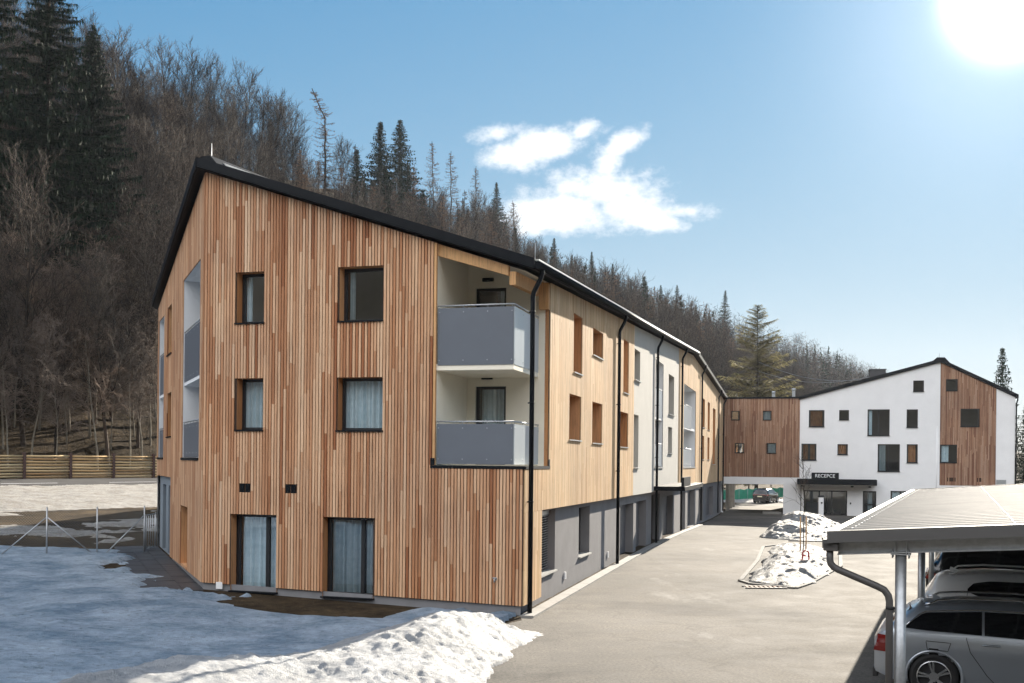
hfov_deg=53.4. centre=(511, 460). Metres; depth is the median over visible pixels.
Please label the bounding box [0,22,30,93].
bare tree
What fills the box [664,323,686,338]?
bare tree
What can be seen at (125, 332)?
birch tree
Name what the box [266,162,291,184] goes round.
bare tree
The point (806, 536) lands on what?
tree stake
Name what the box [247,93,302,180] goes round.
bare tree
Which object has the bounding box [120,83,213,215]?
bare tree
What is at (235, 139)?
bare tree
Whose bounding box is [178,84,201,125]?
bare tree
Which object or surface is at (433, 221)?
bare tree
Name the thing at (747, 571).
kerb
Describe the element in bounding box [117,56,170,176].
bare tree
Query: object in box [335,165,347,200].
larch tree
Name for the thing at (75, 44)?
bare tree
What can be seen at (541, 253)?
bare tree
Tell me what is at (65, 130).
bare tree
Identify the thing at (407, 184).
spruce tree
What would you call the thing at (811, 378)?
power line
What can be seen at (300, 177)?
larch tree
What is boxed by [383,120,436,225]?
spruce tree
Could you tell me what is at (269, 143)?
bare tree
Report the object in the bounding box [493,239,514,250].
bare tree
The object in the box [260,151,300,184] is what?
bare tree
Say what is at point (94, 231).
birch tree
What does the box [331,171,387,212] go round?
bare tree
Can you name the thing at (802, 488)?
young tree
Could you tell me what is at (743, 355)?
bare tree
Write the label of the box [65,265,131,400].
birch tree
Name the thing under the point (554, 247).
spruce tree
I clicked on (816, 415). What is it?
window
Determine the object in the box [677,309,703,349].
bare tree
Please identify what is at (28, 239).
bare tree
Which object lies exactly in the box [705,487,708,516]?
door
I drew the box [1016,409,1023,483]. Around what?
spruce tree
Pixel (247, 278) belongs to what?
window
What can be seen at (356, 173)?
spruce tree
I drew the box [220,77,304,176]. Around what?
bare tree
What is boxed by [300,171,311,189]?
larch tree
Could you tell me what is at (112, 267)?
bare tree
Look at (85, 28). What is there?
bare tree
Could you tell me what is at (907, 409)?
window
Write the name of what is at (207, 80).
bare tree
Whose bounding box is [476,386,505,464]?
balcony door
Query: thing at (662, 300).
bare tree
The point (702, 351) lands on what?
bare tree
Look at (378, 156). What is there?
spruce tree
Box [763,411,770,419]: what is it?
window
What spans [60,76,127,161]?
bare tree
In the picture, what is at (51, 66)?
bare tree
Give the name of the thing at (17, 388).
spruce tree
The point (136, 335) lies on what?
birch tree
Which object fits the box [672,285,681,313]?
spruce tree
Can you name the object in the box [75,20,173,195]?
bare tree
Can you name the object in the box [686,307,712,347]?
bare tree
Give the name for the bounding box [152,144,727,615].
apartment building
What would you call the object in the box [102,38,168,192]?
bare tree
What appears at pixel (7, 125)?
bare tree
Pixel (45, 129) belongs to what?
spruce tree
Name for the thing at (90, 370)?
birch tree
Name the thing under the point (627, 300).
bare tree
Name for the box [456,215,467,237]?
larch tree
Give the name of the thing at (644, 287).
spruce tree
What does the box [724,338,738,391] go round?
larch tree
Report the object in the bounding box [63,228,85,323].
birch tree
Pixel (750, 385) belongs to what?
bare tree
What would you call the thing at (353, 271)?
window
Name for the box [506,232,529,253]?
bare tree
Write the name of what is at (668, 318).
bare tree
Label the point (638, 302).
bare tree
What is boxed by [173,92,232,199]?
bare tree
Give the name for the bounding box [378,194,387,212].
larch tree
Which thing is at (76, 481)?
road
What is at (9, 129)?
bare tree
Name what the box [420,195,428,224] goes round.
larch tree
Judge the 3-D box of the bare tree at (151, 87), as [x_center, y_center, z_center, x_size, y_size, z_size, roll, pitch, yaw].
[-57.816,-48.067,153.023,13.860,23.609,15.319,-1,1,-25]
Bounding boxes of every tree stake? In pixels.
[800,517,800,550]
[805,517,806,549]
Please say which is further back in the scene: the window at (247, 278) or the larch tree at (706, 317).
the larch tree at (706, 317)
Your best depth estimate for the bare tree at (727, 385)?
210.97 m
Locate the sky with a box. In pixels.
[0,0,1023,453]
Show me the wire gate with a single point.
(150, 531)
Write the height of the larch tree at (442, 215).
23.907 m
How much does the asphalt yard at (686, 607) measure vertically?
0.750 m
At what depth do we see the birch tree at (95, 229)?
108.69 m
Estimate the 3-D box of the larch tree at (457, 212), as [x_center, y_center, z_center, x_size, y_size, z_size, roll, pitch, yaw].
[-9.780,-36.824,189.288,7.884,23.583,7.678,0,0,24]
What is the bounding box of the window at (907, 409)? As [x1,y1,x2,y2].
[907,409,917,427]
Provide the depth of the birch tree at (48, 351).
85.94 m
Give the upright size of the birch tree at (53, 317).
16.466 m
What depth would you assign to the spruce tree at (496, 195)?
265.63 m
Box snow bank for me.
[58,611,542,682]
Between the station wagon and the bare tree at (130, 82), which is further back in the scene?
the bare tree at (130, 82)
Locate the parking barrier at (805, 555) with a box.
[800,550,810,559]
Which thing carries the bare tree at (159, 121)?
on the ground at (290, 605)
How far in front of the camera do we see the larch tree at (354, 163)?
188.70 m
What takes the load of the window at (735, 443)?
in the link building at (761, 440)
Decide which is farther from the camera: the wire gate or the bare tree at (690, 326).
the bare tree at (690, 326)
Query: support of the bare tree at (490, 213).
on the ground at (290, 605)
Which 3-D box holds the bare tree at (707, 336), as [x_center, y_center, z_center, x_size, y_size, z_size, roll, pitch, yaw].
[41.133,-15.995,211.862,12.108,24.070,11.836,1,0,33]
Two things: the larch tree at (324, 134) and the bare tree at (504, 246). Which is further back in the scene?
the larch tree at (324, 134)
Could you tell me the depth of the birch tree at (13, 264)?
93.36 m
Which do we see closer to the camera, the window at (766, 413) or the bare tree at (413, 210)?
the window at (766, 413)
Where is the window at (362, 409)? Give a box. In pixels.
[335,378,382,431]
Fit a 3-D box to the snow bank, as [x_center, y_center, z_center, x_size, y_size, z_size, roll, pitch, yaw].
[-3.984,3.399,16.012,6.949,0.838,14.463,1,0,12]
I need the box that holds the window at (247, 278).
[234,274,264,323]
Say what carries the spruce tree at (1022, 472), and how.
on the ground at (290, 605)
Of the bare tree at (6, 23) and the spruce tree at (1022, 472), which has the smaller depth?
the spruce tree at (1022, 472)
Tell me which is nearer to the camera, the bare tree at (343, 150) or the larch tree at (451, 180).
the bare tree at (343, 150)
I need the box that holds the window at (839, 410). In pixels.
[839,410,848,419]
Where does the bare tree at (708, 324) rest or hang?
on the ground at (290, 605)
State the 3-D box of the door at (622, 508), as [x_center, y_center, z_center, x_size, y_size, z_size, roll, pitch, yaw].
[4.217,3.059,40.510,0.072,2.650,3.260,1,0,16]
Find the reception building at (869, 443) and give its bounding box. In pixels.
[797,357,1018,515]
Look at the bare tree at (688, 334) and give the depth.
195.04 m
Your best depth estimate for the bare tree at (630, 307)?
191.97 m
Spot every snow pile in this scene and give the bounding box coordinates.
[723,498,782,502]
[749,543,830,586]
[759,511,840,540]
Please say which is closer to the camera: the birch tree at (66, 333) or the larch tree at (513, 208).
the birch tree at (66, 333)
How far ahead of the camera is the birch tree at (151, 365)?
104.30 m
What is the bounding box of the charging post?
[818,495,823,515]
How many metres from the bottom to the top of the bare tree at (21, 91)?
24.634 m
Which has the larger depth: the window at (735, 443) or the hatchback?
the hatchback
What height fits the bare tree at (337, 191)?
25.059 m
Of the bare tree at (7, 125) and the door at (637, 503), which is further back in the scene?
the bare tree at (7, 125)
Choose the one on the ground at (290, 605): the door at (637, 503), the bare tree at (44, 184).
the bare tree at (44, 184)
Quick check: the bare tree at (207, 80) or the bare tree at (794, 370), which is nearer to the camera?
the bare tree at (207, 80)
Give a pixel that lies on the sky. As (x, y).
(851, 171)
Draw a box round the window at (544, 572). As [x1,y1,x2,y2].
[541,510,557,577]
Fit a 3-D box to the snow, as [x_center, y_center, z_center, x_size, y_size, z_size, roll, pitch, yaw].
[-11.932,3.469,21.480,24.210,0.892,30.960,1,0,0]
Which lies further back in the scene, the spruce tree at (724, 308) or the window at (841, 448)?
the spruce tree at (724, 308)
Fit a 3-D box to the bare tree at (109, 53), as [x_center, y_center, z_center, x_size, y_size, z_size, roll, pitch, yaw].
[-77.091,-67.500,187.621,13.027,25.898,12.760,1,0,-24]
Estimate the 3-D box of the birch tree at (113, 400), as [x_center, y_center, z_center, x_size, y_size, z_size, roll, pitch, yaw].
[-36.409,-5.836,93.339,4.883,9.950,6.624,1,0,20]
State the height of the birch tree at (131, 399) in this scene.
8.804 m
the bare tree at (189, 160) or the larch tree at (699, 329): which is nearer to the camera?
the bare tree at (189, 160)
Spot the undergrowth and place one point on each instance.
(79, 433)
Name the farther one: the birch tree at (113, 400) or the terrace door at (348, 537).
the birch tree at (113, 400)
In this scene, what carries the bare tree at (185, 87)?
on the ground at (290, 605)
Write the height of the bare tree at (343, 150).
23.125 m
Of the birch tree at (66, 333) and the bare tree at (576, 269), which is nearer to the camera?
the birch tree at (66, 333)
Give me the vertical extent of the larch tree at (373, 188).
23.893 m
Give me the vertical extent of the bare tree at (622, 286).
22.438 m
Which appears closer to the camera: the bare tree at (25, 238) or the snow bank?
the snow bank
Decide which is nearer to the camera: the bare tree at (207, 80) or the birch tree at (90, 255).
the birch tree at (90, 255)
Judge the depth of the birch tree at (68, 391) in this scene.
92.34 m
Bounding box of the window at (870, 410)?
[867,409,889,435]
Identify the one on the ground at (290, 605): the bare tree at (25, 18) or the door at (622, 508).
the bare tree at (25, 18)
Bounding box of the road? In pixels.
[0,474,1017,485]
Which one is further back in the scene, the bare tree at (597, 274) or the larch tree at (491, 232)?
the bare tree at (597, 274)
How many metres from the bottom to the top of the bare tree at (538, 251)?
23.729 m
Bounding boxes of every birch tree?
[0,227,48,331]
[0,232,54,398]
[0,288,42,448]
[0,306,88,460]
[0,319,47,427]
[0,333,35,466]
[6,247,108,429]
[17,258,114,429]
[17,355,101,466]
[28,345,93,441]
[29,288,97,407]
[35,308,137,469]
[38,267,131,437]
[44,223,127,377]
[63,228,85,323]
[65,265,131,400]
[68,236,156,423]
[70,215,128,272]
[75,322,108,404]
[82,221,129,362]
[85,345,146,449]
[88,301,157,458]
[98,308,157,444]
[98,333,157,463]
[103,290,150,408]
[109,269,157,379]
[112,348,150,436]
[118,293,157,416]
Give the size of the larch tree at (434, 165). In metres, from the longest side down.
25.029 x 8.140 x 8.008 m
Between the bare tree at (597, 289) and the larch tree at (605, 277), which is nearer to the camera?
the bare tree at (597, 289)
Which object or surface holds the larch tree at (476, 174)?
on the ground at (290, 605)
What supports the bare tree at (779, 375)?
on the ground at (290, 605)
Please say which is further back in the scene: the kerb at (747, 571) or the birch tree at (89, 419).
the birch tree at (89, 419)
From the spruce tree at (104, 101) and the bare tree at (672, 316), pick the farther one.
the bare tree at (672, 316)
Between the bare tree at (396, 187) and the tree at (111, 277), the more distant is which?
the bare tree at (396, 187)
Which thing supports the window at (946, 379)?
in the reception building at (869, 443)
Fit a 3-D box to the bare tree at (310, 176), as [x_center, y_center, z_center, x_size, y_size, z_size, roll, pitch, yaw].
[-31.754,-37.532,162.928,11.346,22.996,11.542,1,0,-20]
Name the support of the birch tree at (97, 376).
on the ground at (290, 605)
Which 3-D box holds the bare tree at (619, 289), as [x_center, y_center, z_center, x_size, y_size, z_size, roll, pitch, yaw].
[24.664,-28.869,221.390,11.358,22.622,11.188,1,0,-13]
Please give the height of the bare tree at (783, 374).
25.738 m
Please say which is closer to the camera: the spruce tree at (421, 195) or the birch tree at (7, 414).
the birch tree at (7, 414)
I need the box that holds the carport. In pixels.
[821,484,1023,682]
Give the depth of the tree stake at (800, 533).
40.57 m
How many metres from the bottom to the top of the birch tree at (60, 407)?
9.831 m
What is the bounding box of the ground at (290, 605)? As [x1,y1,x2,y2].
[0,127,1021,623]
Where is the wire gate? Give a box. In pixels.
[145,512,155,549]
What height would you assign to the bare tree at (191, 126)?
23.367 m
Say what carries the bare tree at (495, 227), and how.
on the ground at (290, 605)
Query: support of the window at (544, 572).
in the apartment building at (362, 404)
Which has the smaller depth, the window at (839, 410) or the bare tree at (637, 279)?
the window at (839, 410)
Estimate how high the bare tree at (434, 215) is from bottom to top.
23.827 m
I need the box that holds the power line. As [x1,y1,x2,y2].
[759,362,866,382]
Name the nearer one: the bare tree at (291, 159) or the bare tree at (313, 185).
the bare tree at (313, 185)
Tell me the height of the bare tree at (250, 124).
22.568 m
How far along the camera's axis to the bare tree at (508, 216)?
287.53 m
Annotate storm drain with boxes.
[742,585,787,588]
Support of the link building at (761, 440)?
on the ground at (290, 605)
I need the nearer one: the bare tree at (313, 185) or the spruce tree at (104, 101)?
the spruce tree at (104, 101)
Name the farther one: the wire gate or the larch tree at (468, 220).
the larch tree at (468, 220)
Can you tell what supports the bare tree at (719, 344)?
on the ground at (290, 605)
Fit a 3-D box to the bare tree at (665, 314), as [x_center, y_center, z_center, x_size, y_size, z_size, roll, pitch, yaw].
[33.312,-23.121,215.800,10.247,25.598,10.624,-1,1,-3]
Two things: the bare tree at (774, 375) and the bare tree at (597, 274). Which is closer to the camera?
the bare tree at (774, 375)
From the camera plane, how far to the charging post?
67.91 m
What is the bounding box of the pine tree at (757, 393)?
[718,304,804,488]
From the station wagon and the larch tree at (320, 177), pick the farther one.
the larch tree at (320, 177)
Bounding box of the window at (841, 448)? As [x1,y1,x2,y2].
[837,444,847,454]
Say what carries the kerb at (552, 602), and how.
on the asphalt yard at (686, 607)
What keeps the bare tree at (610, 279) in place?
on the ground at (290, 605)
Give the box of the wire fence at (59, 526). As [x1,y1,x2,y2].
[0,506,144,553]
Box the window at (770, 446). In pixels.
[767,443,776,453]
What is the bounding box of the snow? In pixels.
[0,545,515,682]
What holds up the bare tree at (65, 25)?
on the ground at (290, 605)
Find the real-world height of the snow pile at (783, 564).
0.714 m
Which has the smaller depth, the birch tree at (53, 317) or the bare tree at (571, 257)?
the birch tree at (53, 317)
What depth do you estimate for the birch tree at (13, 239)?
93.50 m
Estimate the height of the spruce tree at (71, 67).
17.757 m
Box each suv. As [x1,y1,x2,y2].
[916,564,1023,598]
[925,550,1023,586]
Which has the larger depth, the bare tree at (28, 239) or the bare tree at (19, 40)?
the bare tree at (19, 40)
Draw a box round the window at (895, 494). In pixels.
[890,491,907,499]
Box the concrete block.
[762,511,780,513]
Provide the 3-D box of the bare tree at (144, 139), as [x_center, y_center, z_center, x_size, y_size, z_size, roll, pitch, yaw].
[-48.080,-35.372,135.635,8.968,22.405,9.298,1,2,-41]
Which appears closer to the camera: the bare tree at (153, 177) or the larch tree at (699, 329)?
the bare tree at (153, 177)
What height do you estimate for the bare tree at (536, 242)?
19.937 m
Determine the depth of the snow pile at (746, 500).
115.95 m
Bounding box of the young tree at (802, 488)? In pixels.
[783,450,815,550]
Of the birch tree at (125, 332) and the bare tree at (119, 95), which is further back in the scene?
the bare tree at (119, 95)
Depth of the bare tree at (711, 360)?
198.07 m
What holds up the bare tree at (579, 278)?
on the ground at (290, 605)
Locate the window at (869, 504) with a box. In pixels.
[863,491,875,512]
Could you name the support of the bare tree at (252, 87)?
on the ground at (290, 605)
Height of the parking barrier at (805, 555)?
0.616 m
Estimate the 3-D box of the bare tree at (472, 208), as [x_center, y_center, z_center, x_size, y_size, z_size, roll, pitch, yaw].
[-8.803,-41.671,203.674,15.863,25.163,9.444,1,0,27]
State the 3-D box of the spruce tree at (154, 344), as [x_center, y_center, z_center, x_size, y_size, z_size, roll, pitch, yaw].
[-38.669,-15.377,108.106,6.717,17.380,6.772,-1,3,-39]
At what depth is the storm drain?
30.32 m
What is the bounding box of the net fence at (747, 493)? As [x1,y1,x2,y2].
[724,487,782,499]
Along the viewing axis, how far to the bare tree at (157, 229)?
100.62 m
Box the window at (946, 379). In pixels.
[946,379,956,390]
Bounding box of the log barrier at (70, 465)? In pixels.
[0,452,157,478]
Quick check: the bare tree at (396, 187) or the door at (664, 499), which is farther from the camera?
the bare tree at (396, 187)
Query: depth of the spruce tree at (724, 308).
384.23 m
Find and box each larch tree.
[293,148,308,187]
[295,165,308,187]
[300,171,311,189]
[310,89,344,195]
[315,161,326,194]
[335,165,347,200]
[346,144,363,203]
[366,185,376,207]
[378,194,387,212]
[391,189,404,215]
[402,165,423,223]
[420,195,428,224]
[421,144,450,218]
[431,195,450,229]
[442,153,463,231]
[451,200,465,234]
[453,191,469,230]
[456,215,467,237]
[463,211,476,236]
[467,168,485,226]
[479,210,488,239]
[486,222,497,244]
[504,219,514,243]
[507,201,524,250]
[602,271,612,297]
[609,275,620,303]
[697,321,706,347]
[701,304,714,346]
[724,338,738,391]
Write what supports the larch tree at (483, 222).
on the ground at (290, 605)
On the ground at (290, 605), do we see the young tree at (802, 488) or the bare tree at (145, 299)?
the bare tree at (145, 299)
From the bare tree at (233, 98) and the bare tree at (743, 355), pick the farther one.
the bare tree at (743, 355)
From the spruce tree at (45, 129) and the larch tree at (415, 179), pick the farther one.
the larch tree at (415, 179)
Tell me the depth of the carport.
12.08 m
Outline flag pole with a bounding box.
[936,426,937,487]
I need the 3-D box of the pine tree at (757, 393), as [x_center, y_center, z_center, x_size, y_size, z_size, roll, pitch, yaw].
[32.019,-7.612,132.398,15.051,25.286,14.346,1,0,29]
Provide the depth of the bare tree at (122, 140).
137.62 m
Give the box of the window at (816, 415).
[809,410,823,426]
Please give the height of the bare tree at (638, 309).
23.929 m
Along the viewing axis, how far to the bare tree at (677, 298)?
246.12 m
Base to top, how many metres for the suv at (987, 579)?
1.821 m
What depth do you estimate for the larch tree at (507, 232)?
221.04 m
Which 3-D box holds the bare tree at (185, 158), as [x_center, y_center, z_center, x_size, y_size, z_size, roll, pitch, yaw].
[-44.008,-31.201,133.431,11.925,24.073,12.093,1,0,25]
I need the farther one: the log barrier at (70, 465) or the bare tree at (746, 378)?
the bare tree at (746, 378)
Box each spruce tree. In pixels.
[0,0,67,276]
[0,0,140,367]
[0,323,36,412]
[33,23,159,318]
[59,25,79,118]
[124,234,157,395]
[344,150,368,205]
[361,121,407,215]
[364,180,384,212]
[376,166,403,217]
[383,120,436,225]
[398,165,418,220]
[411,190,430,225]
[491,182,510,250]
[549,238,561,268]
[587,252,598,281]
[637,276,653,318]
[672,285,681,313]
[716,291,733,347]
[993,348,1023,480]
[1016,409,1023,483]
[1016,426,1023,483]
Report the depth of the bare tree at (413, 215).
164.56 m
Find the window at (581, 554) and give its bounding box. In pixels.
[578,507,591,557]
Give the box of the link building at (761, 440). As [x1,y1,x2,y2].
[721,388,799,513]
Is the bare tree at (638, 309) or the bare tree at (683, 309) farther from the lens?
the bare tree at (683, 309)
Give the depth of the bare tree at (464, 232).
173.45 m
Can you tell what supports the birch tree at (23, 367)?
on the ground at (290, 605)
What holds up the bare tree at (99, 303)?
on the ground at (290, 605)
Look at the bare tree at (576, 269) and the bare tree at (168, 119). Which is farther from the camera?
the bare tree at (576, 269)
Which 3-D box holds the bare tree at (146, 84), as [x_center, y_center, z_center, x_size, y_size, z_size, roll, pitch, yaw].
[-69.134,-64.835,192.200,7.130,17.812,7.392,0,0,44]
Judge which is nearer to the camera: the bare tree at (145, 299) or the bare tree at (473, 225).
the bare tree at (145, 299)
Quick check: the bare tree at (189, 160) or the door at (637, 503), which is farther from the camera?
the bare tree at (189, 160)
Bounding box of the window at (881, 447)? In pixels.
[877,444,899,471]
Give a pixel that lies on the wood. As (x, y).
(814, 369)
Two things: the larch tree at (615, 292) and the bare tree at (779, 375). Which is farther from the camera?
the bare tree at (779, 375)
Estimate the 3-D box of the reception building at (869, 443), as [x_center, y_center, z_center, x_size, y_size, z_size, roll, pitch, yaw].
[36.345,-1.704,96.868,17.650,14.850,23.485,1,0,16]
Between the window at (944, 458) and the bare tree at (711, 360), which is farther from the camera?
the bare tree at (711, 360)
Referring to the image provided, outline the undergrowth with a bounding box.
[0,306,156,475]
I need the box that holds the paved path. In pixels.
[114,546,202,590]
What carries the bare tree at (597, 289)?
on the ground at (290, 605)
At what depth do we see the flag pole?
83.97 m
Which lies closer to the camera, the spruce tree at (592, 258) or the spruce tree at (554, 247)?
the spruce tree at (554, 247)
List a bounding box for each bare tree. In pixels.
[0,0,25,62]
[0,0,32,73]
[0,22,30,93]
[0,39,62,91]
[0,48,58,226]
[0,93,42,192]
[0,140,137,445]
[0,186,85,357]
[0,193,61,324]
[1,0,36,90]
[1,49,40,171]
[2,39,72,113]
[4,0,85,68]
[7,147,92,303]
[12,0,41,59]
[14,38,77,122]
[15,0,82,86]
[19,272,93,460]
[36,4,87,66]
[38,19,90,113]
[45,99,73,227]
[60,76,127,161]
[62,243,148,463]
[65,224,155,421]
[66,143,153,227]
[75,9,120,81]
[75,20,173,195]
[79,31,124,86]
[82,187,167,373]
[85,58,142,185]
[93,154,166,365]
[94,113,134,245]
[94,210,172,426]
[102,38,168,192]
[102,101,200,224]
[102,230,167,447]
[114,192,181,341]
[115,57,147,138]
[116,65,173,181]
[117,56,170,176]
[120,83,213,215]
[122,114,175,223]
[127,178,179,268]
[133,91,189,180]
[133,136,193,217]
[135,35,207,154]
[137,68,154,102]
[139,86,198,175]
[144,69,192,138]
[145,36,232,149]
[149,184,185,271]
[152,120,217,215]
[159,97,209,191]
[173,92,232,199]
[177,125,224,207]
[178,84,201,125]
[181,49,246,148]
[188,118,278,178]
[191,69,274,171]
[192,93,252,167]
[207,56,282,165]
[217,110,267,168]
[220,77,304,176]
[232,141,311,186]
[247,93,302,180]
[249,130,293,182]
[254,88,310,182]
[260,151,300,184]
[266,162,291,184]
[279,97,322,185]
[285,152,316,185]
[288,157,331,196]
[290,155,340,196]
[314,133,363,203]
[328,169,361,204]
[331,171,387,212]
[352,180,416,218]
[382,175,405,216]
[390,205,424,223]
[396,193,426,224]
[410,179,455,232]
[427,193,470,232]
[433,217,498,242]
[449,190,508,246]
[458,207,492,244]
[460,189,511,242]
[474,215,517,250]
[483,197,516,248]
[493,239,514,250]
[499,207,522,250]
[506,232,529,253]
[520,242,552,261]
[522,241,554,267]
[526,234,560,269]
[538,246,567,269]
[561,249,581,279]
[561,263,603,291]
[564,259,592,286]
[573,256,584,283]
[586,256,628,301]
[586,267,611,289]
[586,276,619,304]
[606,268,627,293]
[610,277,654,311]
[611,278,643,301]
[612,293,663,330]
[616,281,664,322]
[616,291,642,314]
[621,285,650,320]
[626,267,656,303]
[644,286,688,331]
[645,295,680,334]
[648,303,680,334]
[654,304,687,331]
[656,294,708,338]
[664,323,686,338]
[668,320,709,366]
[671,293,709,342]
[673,315,720,360]
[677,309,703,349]
[682,329,723,383]
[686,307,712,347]
[689,338,718,380]
[694,326,732,387]
[695,309,740,370]
[699,346,744,396]
[702,319,754,390]
[708,322,733,382]
[716,367,735,394]
[722,345,769,393]
[725,362,759,396]
[730,350,774,393]
[733,348,798,396]
[737,350,796,396]
[742,373,762,395]
[764,349,796,396]
[767,351,813,396]
[771,359,815,396]
[788,371,819,396]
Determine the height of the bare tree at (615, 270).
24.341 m
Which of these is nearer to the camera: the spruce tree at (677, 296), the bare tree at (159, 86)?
the bare tree at (159, 86)
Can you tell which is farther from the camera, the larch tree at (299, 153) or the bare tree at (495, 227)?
the bare tree at (495, 227)
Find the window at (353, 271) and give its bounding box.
[337,268,382,322]
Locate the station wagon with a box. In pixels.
[872,591,1023,682]
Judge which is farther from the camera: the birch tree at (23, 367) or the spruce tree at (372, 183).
the spruce tree at (372, 183)
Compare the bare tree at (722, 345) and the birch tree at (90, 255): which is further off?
the bare tree at (722, 345)
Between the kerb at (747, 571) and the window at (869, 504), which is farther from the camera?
the window at (869, 504)
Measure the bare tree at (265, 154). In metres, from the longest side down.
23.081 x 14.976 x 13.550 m
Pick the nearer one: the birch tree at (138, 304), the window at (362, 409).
the window at (362, 409)
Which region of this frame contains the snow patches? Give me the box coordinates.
[0,484,157,546]
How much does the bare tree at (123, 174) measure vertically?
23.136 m
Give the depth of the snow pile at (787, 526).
53.10 m
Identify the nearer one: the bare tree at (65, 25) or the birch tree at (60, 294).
the birch tree at (60, 294)
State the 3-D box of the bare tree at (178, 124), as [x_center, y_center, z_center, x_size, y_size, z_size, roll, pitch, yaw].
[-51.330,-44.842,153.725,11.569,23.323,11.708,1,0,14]
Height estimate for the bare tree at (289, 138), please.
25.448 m
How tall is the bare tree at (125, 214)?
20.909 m
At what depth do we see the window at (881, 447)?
87.63 m
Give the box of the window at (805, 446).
[801,444,816,460]
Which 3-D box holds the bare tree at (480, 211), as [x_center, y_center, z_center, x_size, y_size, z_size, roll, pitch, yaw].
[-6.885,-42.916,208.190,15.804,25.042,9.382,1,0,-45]
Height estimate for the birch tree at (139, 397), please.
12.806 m
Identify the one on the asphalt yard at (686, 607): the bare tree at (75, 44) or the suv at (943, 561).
the suv at (943, 561)
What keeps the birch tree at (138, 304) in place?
on the ground at (290, 605)
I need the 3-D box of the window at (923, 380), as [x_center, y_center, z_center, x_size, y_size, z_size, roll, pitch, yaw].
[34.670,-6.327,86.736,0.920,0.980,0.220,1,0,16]
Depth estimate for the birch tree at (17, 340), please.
85.84 m
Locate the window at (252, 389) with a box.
[234,379,262,430]
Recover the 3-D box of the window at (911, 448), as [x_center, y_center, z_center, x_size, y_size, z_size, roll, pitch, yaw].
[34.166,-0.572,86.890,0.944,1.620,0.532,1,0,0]
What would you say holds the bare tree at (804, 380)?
on the ground at (290, 605)
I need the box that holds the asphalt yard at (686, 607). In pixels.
[487,502,934,682]
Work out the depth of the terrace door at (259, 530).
26.83 m
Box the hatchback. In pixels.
[752,488,778,502]
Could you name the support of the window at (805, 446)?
in the reception building at (869, 443)
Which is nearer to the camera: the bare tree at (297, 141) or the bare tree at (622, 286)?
the bare tree at (297, 141)
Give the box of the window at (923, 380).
[913,380,923,391]
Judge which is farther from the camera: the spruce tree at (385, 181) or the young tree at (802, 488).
the spruce tree at (385, 181)
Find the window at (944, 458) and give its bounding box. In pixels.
[940,445,956,462]
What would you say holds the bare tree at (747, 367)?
on the ground at (290, 605)
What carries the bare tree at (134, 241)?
on the ground at (290, 605)
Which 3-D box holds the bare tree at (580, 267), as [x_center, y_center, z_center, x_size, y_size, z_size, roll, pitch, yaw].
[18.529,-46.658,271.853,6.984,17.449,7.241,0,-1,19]
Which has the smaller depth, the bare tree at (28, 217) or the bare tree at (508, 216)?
the bare tree at (28, 217)
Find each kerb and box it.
[521,524,702,617]
[738,540,842,588]
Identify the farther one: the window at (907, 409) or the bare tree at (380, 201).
the bare tree at (380, 201)
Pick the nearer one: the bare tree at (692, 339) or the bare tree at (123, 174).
the bare tree at (123, 174)
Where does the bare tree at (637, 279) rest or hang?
on the ground at (290, 605)
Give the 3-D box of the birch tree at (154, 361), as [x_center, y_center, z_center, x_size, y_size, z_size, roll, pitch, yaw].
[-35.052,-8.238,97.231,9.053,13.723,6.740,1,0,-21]
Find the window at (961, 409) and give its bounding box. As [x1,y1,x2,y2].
[960,409,978,426]
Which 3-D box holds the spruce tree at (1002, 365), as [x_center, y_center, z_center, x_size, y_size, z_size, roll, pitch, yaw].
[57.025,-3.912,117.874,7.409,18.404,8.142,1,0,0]
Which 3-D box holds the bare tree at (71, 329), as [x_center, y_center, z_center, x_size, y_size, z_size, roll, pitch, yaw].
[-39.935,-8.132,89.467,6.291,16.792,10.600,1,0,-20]
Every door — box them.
[228,514,277,593]
[320,517,373,599]
[476,288,505,306]
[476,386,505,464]
[620,505,625,553]
[636,501,638,545]
[662,496,666,534]
[687,491,689,525]
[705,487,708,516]
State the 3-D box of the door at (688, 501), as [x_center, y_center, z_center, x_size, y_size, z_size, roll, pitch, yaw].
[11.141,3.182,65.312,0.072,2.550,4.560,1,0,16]
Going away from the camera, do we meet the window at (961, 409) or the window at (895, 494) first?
the window at (961, 409)
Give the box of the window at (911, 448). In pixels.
[907,444,917,462]
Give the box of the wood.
[362,182,887,395]
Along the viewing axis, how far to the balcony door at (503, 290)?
27.40 m
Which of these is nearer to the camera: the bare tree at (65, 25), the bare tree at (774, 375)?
the bare tree at (65, 25)
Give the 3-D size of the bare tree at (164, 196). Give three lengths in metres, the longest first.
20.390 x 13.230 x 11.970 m
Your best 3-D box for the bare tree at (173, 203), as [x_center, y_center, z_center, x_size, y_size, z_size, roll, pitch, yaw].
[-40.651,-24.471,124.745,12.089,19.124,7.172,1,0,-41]
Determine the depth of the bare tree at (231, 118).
158.17 m
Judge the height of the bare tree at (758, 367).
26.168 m
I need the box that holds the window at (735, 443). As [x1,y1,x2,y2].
[735,443,743,452]
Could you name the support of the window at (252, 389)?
in the apartment building at (362, 404)
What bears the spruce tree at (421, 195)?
on the ground at (290, 605)
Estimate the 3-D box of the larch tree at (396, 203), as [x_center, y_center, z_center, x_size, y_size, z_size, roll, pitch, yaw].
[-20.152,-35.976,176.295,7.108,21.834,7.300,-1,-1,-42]

